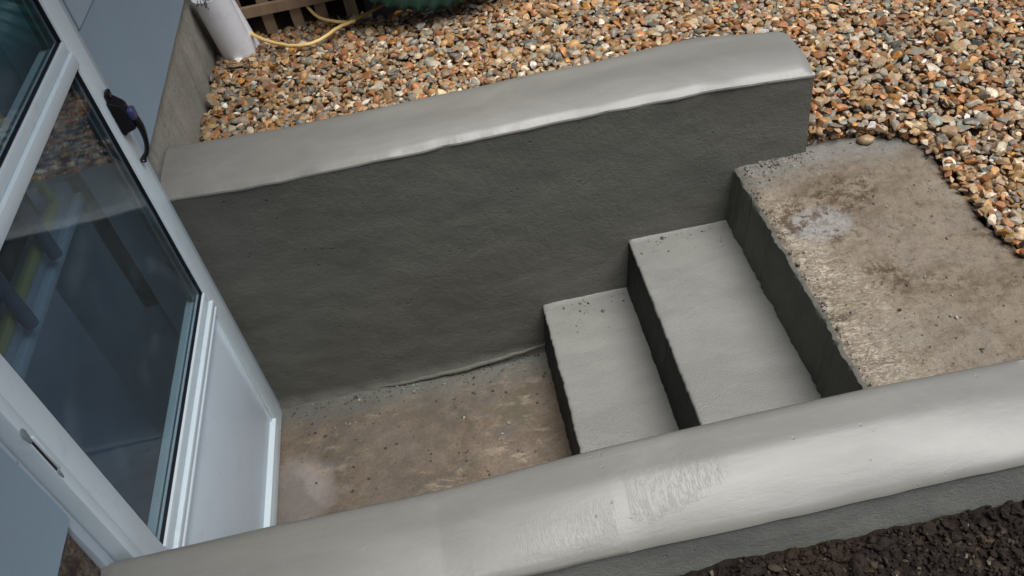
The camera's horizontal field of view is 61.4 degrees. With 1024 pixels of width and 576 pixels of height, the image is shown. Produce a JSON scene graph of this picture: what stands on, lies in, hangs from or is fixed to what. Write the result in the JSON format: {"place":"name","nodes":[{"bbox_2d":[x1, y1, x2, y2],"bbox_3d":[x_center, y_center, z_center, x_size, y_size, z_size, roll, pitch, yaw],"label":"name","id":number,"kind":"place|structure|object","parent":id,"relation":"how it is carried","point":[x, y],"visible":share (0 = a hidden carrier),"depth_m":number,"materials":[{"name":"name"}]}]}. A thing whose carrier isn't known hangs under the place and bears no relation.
{"place":"outdoors","nodes":[
{"label":"outdoors","id":0,"kind":"place"},
{"bbox_2d":[277,352,571,524],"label":"floor","id":1,"kind":"structure","parent":0,"point":[446,435],"depth_m":2.49,"materials":[{"name":"concrete"}]},
{"bbox_2d":[283,136,1023,516],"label":"mortar crumbs","id":2,"kind":"object","parent":1,"relation":"on","point":[837,328],"visible":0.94,"depth_m":2.25,"materials":[{"name":"grey concrete"}]},
{"bbox_2d":[543,220,821,455],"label":"concrete steps","id":3,"kind":"structure","parent":1,"relation":"on","point":[685,340],"depth_m":2.23,"materials":[{"name":"grey concrete"}]},
{"bbox_2d":[726,137,1023,397],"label":"concrete slab","id":4,"kind":"structure","parent":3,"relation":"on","point":[825,352],"depth_m":1.98,"materials":[{"name":"grey concrete"}]},
{"bbox_2d":[857,134,874,144],"bbox_3d":[0.933,-0.391,2.276,0.043,0.024,0.032,-7,44,5],"label":"pebble","id":5,"kind":"object","parent":4,"relation":"on","point":[866,139],"visible":1,"depth_m":2.27,"materials":[{"name":"beige stone"}]},
{"bbox_2d":[209,0,1023,570],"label":"ground","id":6,"kind":"structure","parent":0,"point":[333,10],"depth_m":2.57,"materials":[{"name":"brown gravel"}]},
{"bbox_2d":[0,0,281,575],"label":"house","id":7,"kind":"structure","parent":6,"relation":"on","point":[140,412],"depth_m":1.99,"materials":[{"name":"grey paint"}]},
{"bbox_2d":[0,0,281,561],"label":"door","id":8,"kind":"structure","parent":7,"relation":"in","point":[217,475],"depth_m":1.82,"materials":[{"name":"grey paint"}]},
{"bbox_2d":[239,0,426,21],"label":"timber deck","id":9,"kind":"structure","parent":6,"relation":"on","point":[384,11],"depth_m":2.98,"materials":[{"name":"brown wood"}]},
{"bbox_2d":[235,0,358,33],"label":"timber lattice","id":10,"kind":"object","parent":9,"relation":"attached to","point":[265,10],"visible":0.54,"depth_m":2.87,"materials":[{"name":"brown wood"}]},
{"bbox_2d":[369,0,464,11],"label":"flexible duct","id":11,"kind":"object","parent":9,"relation":"on","point":[417,5],"visible":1,"depth_m":2.69,"materials":[{"name":"green plastic"}]},
{"bbox_2d":[161,32,814,409],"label":"rendered wall","id":12,"kind":"structure","parent":6,"relation":"on","point":[427,238],"depth_m":2.23,"materials":[{"name":"grey concrete"}]},
{"bbox_2d":[100,359,1023,575],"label":"rendered wall","id":13,"kind":"structure","parent":6,"relation":"on","point":[845,466],"depth_m":1.41,"materials":[{"name":"grey concrete"}]},
{"bbox_2d":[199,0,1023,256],"bbox_3d":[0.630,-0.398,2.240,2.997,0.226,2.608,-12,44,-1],"label":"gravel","id":14,"kind":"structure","parent":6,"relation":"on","point":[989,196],"depth_m":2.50,"materials":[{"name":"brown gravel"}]},
{"bbox_2d":[191,0,260,61],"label":"soil pipe","id":15,"kind":"object","parent":14,"relation":"on","point":[228,27],"visible":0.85,"depth_m":2.74,"materials":[{"name":"white plastic"}]},
{"bbox_2d":[250,19,355,47],"bbox_3d":[-0.830,-0.941,2.861,0.620,0.133,0.225,22,53,30],"label":"hose","id":16,"kind":"object","parent":14,"relation":"on","point":[328,34],"visible":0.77,"depth_m":2.76,"materials":[{"name":"yellow rubber"}]},
{"bbox_2d":[305,6,347,23],"bbox_3d":[-0.669,-0.967,2.873,0.058,0.120,0.335,-37,49,-24],"label":"hose","id":17,"kind":"object","parent":14,"relation":"on","point":[323,18],"visible":0.84,"depth_m":2.83,"materials":[{"name":"yellow rubber"}]},
{"bbox_2d":[348,2,383,20],"bbox_3d":[-0.465,-0.915,2.826,0.169,0.040,0.040,-27,46,-15],"label":"twig","id":18,"kind":"object","parent":14,"relation":"on","point":[360,16],"visible":0.68,"depth_m":2.81,"materials":[{"name":"brown wood"}]},
{"bbox_2d":[679,500,1023,575],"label":"soil","id":19,"kind":"structure","parent":6,"relation":"on","point":[725,570],"depth_m":1.45,"materials":[{"name":"brown soil"}]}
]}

